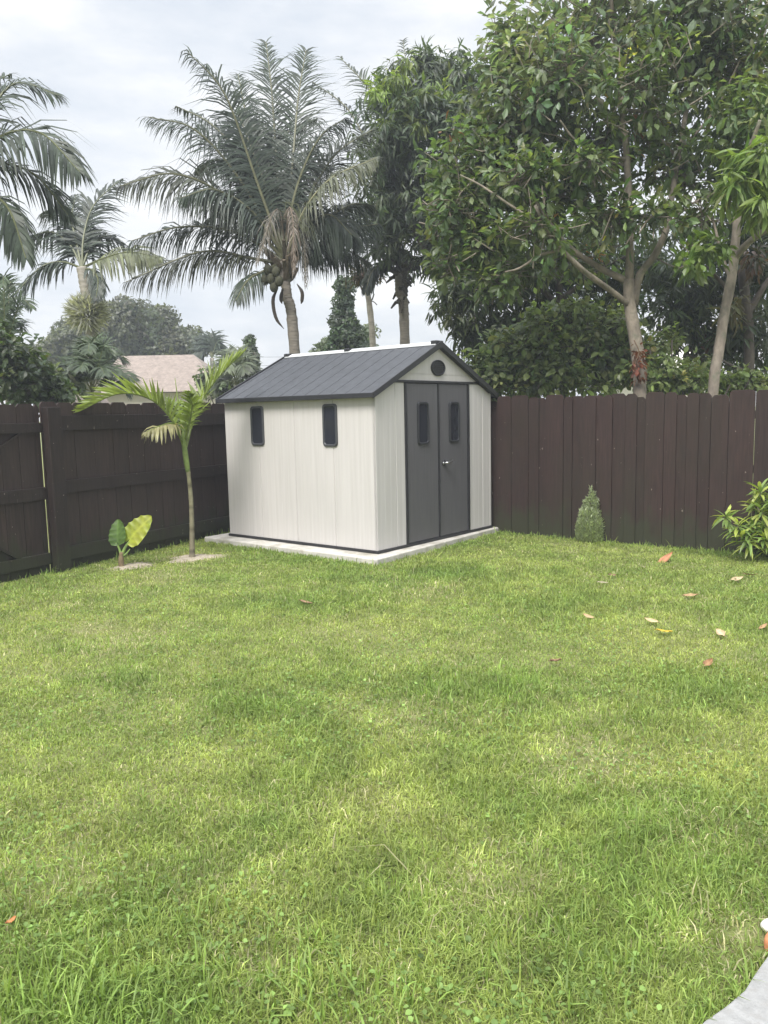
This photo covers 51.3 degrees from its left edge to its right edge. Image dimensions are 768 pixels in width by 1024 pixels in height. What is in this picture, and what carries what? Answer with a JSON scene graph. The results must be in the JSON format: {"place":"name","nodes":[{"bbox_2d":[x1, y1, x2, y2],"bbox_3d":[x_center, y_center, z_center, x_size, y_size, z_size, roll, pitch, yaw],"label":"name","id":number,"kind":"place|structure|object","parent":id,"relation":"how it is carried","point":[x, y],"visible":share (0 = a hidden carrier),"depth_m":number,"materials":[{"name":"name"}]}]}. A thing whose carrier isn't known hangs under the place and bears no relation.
{"place":"outdoors","nodes":[
{"label":"outdoors","id":0,"kind":"place"},
{"bbox_2d":[72,355,223,404],"bbox_3d":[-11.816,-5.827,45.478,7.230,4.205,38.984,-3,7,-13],"label":"house","id":1,"kind":"structure","parent":0,"point":[165,371],"depth_m":31.34,"materials":[{"name":"beige tile"}]},
{"bbox_2d":[0,406,767,1023],"bbox_3d":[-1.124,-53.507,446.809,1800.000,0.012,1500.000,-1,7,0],"label":"ground","id":2,"kind":"structure","parent":0,"point":[394,700],"depth_m":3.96,"materials":[{"name":"green plant"}]},
{"bbox_2d":[5,916,15,923],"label":"fallen leaf","id":3,"kind":"object","parent":2,"relation":"on","point":[11,919],"visible":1,"depth_m":2.61,"materials":[{"name":"orange plant"}]},
{"bbox_2d":[0,265,38,402],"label":"clumping palm","id":4,"kind":"object","parent":2,"relation":"on","point":[7,285],"visible":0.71,"depth_m":13.79,"materials":[{"name":"green plant"}]},
{"bbox_2d":[0,319,81,416],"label":"leafy shrub","id":5,"kind":"object","parent":2,"relation":"on","point":[26,376],"visible":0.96,"depth_m":12.80,"materials":[{"name":"green plant"}]},
{"bbox_2d":[0,72,96,271],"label":"feather palm","id":6,"kind":"object","parent":2,"relation":"on","point":[16,239],"visible":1,"depth_m":9.80,"materials":[{"name":"green plant"}]},
{"bbox_2d":[44,361,92,403],"bbox_3d":[-5.707,-1.335,14.305,1.066,2.692,0.958,-1,7,0],"label":"leafy shrub","id":7,"kind":"object","parent":2,"relation":"on","point":[78,385],"visible":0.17,"depth_m":14.16,"materials":[{"name":"green plant"}]},
{"bbox_2d":[13,178,166,402],"bbox_3d":[-6.165,-3.846,17.575,3.567,6.990,2.384,-1,7,0],"label":"feather palm","id":8,"kind":"object","parent":2,"relation":"on","point":[86,311],"visible":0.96,"depth_m":16.94,"materials":[{"name":"green plant"}]},
{"bbox_2d":[53,330,142,399],"bbox_3d":[-5.369,-1.726,15.010,2.498,3.369,1.729,4,9,38],"label":"clumping palm","id":9,"kind":"object","parent":2,"relation":"on","point":[100,354],"visible":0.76,"depth_m":14.64,"materials":[{"name":"green plant"}]},
{"bbox_2d":[25,293,210,391],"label":"spreading tree","id":10,"kind":"object","parent":2,"relation":"on","point":[139,328],"visible":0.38,"depth_m":42.97,"materials":[{"name":"green plant"}]},
{"bbox_2d":[106,562,153,570],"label":"sandy soil","id":11,"kind":"structure","parent":2,"relation":"on","point":[137,564],"depth_m":8.98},
{"bbox_2d":[108,515,151,566],"bbox_3d":[-2.845,0.339,8.957,0.517,0.601,0.159,0,7,12],"label":"elephant ear plant","id":12,"kind":"object","parent":11,"relation":"on","point":[134,531],"visible":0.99,"depth_m":8.96,"materials":[{"name":"green plant"}]},
{"bbox_2d":[39,402,229,572],"bbox_3d":[-2.630,-0.451,10.421,0.184,1.950,4.100,3,8,28],"label":"wooden fence","id":13,"kind":"object","parent":2,"relation":"on","point":[106,466],"visible":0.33,"depth_m":9.60,"materials":[{"name":"brown wood"}]},
{"bbox_2d":[0,404,50,582],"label":"wooden gate","id":14,"kind":"structure","parent":13,"relation":"attached to","point":[24,549],"depth_m":8.41,"materials":[{"name":"brown wood"}]},
{"bbox_2d":[167,554,228,562],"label":"sandy soil","id":15,"kind":"structure","parent":2,"relation":"on","point":[187,557],"depth_m":9.43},
{"bbox_2d":[71,346,247,556],"bbox_3d":[-2.551,-0.682,9.406,1.114,2.525,1.898,4,9,38],"label":"young palm","id":16,"kind":"object","parent":15,"relation":"on","point":[191,404],"visible":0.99,"depth_m":9.27,"materials":[{"name":"green plant"}]},
{"bbox_2d":[186,329,230,366],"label":"clumping palm","id":17,"kind":"object","parent":2,"relation":"on","point":[209,342],"visible":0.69,"depth_m":37.93,"materials":[{"name":"green plant"}]},
{"bbox_2d":[192,366,244,403],"bbox_3d":[-4.424,-2.674,23.116,2.147,3.144,1.437,2,8,24],"label":"leafy shrub","id":18,"kind":"object","parent":2,"relation":"on","point":[225,387],"visible":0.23,"depth_m":22.83,"materials":[{"name":"green plant"}]},
{"bbox_2d":[207,343,262,395],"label":"clumping palm","id":19,"kind":"object","parent":2,"relation":"on","point":[244,367],"visible":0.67,"depth_m":19.90,"materials":[{"name":"green plant"}]},
{"bbox_2d":[112,37,386,353],"bbox_3d":[-2.292,-4.504,14.781,4.818,8.817,4.105,-1,7,0],"label":"coconut palm","id":20,"kind":"object","parent":2,"relation":"on","point":[267,209],"visible":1,"depth_m":13.86,"materials":[{"name":"green plant"}]},
{"bbox_2d":[241,334,260,375],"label":"vine covered tree","id":21,"kind":"object","parent":2,"relation":"on","point":[249,341],"visible":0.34,"depth_m":25.83,"materials":[{"name":"green plant"}]},
{"bbox_2d":[308,324,381,352],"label":"tree","id":22,"kind":"object","parent":2,"relation":"on","point":[319,346],"visible":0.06,"depth_m":29.72,"materials":[{"name":"green plant"}]},
{"bbox_2d":[323,275,369,350],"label":"vine covered tree","id":23,"kind":"object","parent":2,"relation":"on","point":[343,322],"visible":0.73,"depth_m":23.72,"materials":[{"name":"green plant"}]},
{"bbox_2d":[205,527,497,565],"bbox_3d":[-0.367,0.334,10.792,3.069,0.126,2.830,5,9,39],"label":"concrete pad","id":24,"kind":"object","parent":2,"relation":"on","point":[350,556],"visible":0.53,"depth_m":9.61,"materials":[{"name":"grey concrete"}]},
{"bbox_2d":[215,340,498,553],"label":"storage shed","id":25,"kind":"structure","parent":24,"relation":"on","point":[379,449],"depth_m":9.75,"materials":[{"name":"beige plastic"}]},
{"bbox_2d":[250,406,264,445],"bbox_3d":[-1.602,-1.087,10.110,0.240,0.495,0.022,5,9,39],"label":"window","id":26,"kind":"structure","parent":25,"relation":"in","point":[256,412],"depth_m":10.11,"materials":[{"name":"black glass"}]},
{"bbox_2d":[322,404,337,446],"bbox_3d":[-0.631,-1.009,9.315,0.230,0.495,0.022,5,9,39],"label":"window","id":27,"kind":"structure","parent":25,"relation":"in","point":[329,420],"depth_m":9.32,"materials":[{"name":"black glass"}]},
{"bbox_2d":[407,383,438,542],"bbox_3d":[0.466,-0.594,9.633,0.054,1.885,0.623,5,9,39],"label":"door","id":28,"kind":"structure","parent":25,"relation":"in","point":[422,421],"depth_m":9.62,"materials":[{"name":"grey plastic"}]},
{"bbox_2d":[437,384,467,536],"bbox_3d":[0.887,-0.660,10.107,0.100,1.887,0.649,5,9,39],"label":"door","id":29,"kind":"structure","parent":25,"relation":"in","point":[451,398],"depth_m":10.10,"materials":[{"name":"grey plastic"}]},
{"bbox_2d":[345,253,386,346],"bbox_3d":[-0.419,-3.479,19.824,1.106,5.567,1.118,-1,7,0],"label":"slender palm","id":30,"kind":"object","parent":2,"relation":"on","point":[371,323],"visible":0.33,"depth_m":19.43,"materials":[{"name":"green plant"}]},
{"bbox_2d":[308,37,439,344],"bbox_3d":[0.241,-6.167,18.743,3.298,11.038,3.512,-7,9,-38],"label":"coconut palm","id":31,"kind":"object","parent":2,"relation":"on","point":[402,281],"visible":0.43,"depth_m":17.92,"materials":[{"name":"green plant"}]},
{"bbox_2d":[342,35,496,322],"bbox_3d":[0.918,-5.223,17.362,3.776,9.570,3.660,-1,7,0],"label":"mango tree","id":32,"kind":"object","parent":2,"relation":"on","point":[411,110],"visible":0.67,"depth_m":16.38,"materials":[{"name":"green plant"}]},
{"bbox_2d":[421,185,678,395],"bbox_3d":[3.005,-3.151,14.731,5.185,6.023,2.769,-3,7,-17],"label":"mango tree","id":33,"kind":"object","parent":2,"relation":"on","point":[458,304],"visible":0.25,"depth_m":13.98,"materials":[{"name":"green plant"}]},
{"bbox_2d":[456,288,659,401],"bbox_3d":[2.641,-1.696,12.356,3.140,3.552,1.866,-1,7,0],"label":"leafy shrub","id":34,"kind":"object","parent":2,"relation":"on","point":[539,353],"visible":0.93,"depth_m":11.92,"materials":[{"name":"green plant"}]},
{"bbox_2d":[410,0,767,398],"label":"broadleaf tree","id":35,"kind":"object","parent":2,"relation":"on","point":[533,81],"visible":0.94,"depth_m":10.70,"materials":[{"name":"green plant"}]},
{"bbox_2d":[628,340,649,385],"bbox_3d":[3.420,-1.998,10.789,0.320,0.656,0.280,-1,7,0],"label":"dead vine","id":36,"kind":"object","parent":35,"relation":"attached to","point":[635,368],"visible":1,"depth_m":10.79,"materials":[{"name":"red plant"}]},
{"bbox_2d":[574,485,604,541],"bbox_3d":[2.582,0.025,10.024,0.390,0.745,0.389,-1,7,0],"label":"conifer shrub","id":37,"kind":"object","parent":2,"relation":"on","point":[588,527],"visible":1,"depth_m":9.95,"materials":[{"name":"green plant"}]},
{"bbox_2d":[491,389,767,556],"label":"wooden fence","id":38,"kind":"object","parent":2,"relation":"on","point":[659,469],"visible":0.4,"depth_m":9.66,"materials":[{"name":"brown wood"}]},
{"bbox_2d":[644,617,658,622],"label":"fallen leaf","id":39,"kind":"object","parent":2,"relation":"on","point":[651,620],"visible":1,"depth_m":6.12,"materials":[{"name":"beige plant"}]},
{"bbox_2d":[654,628,672,631],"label":"fallen leaf","id":40,"kind":"object","parent":2,"relation":"on","point":[663,630],"visible":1,"depth_m":5.82,"materials":[{"name":"yellow plant"}]},
{"bbox_2d":[658,552,672,562],"bbox_3d":[3.005,0.511,8.591,0.251,0.031,0.094,-36,28,4],"label":"fallen leaf","id":41,"kind":"object","parent":2,"relation":"on","point":[667,556],"visible":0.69,"depth_m":8.61,"materials":[{"name":"brown plant"}]},
{"bbox_2d":[682,593,697,595],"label":"fallen leaf","id":42,"kind":"object","parent":2,"relation":"on","point":[690,594],"visible":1,"depth_m":6.92,"materials":[{"name":"brown plant"}]},
{"bbox_2d":[613,195,767,390],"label":"mango tree","id":43,"kind":"object","parent":2,"relation":"on","point":[691,306],"visible":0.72,"depth_m":12.93,"materials":[{"name":"green plant"}]},
{"bbox_2d":[614,321,767,396],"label":"leafy shrub","id":44,"kind":"object","parent":2,"relation":"on","point":[664,376],"visible":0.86,"depth_m":11.57,"materials":[{"name":"green plant"}]},
{"bbox_2d":[702,658,712,666],"bbox_3d":[2.049,0.957,5.066,0.090,0.021,0.063,-6,32,1],"label":"fallen leaf","id":45,"kind":"object","parent":2,"relation":"on","point":[708,662],"visible":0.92,"depth_m":5.08,"materials":[{"name":"brown plant"}]},
{"bbox_2d":[670,54,767,396],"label":"broadleaf tree","id":46,"kind":"object","parent":2,"relation":"on","point":[751,165],"visible":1,"depth_m":9.82,"materials":[{"name":"green plant"}]},
{"bbox_2d":[716,628,725,636],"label":"fallen leaf","id":47,"kind":"object","parent":2,"relation":"on","point":[720,632],"visible":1,"depth_m":5.74,"materials":[{"name":"beige plant"}]},
{"bbox_2d":[703,957,767,1023],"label":"patio","id":48,"kind":"structure","parent":2,"relation":"on","point":[740,1010],"depth_m":2.17,"materials":[{"name":"white concrete"}]},
{"bbox_2d":[731,576,742,580],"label":"fallen leaf","id":49,"kind":"object","parent":2,"relation":"on","point":[737,578],"visible":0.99,"depth_m":7.54,"materials":[{"name":"beige plant"}]},
{"bbox_2d":[710,478,767,560],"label":"strap leaf plant","id":50,"kind":"object","parent":2,"relation":"on","point":[748,531],"visible":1,"depth_m":8.51,"materials":[{"name":"green plant"}]},
{"bbox_2d":[760,918,767,932],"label":"pebble","id":51,"kind":"object","parent":2,"relation":"on","point":[763,923],"visible":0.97,"depth_m":2.51,"materials":[{"name":"white stone"}]},
{"bbox_2d":[764,932,767,950],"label":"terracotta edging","id":52,"kind":"object","parent":2,"relation":"on","point":[766,941],"visible":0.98,"depth_m":2.42,"materials":[{"name":"orange ceramic"}]},
{"bbox_2d":[0,0,767,421],"label":"sky","id":53,"kind":"structure","parent":0,"point":[115,63],"materials":[{"name":"white"}]},
{"bbox_2d":[616,350,704,395],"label":"house","id":54,"kind":"structure","parent":0,"point":[625,391],"depth_m":25.33,"materials":[{"name":"white stone"}]}
]}

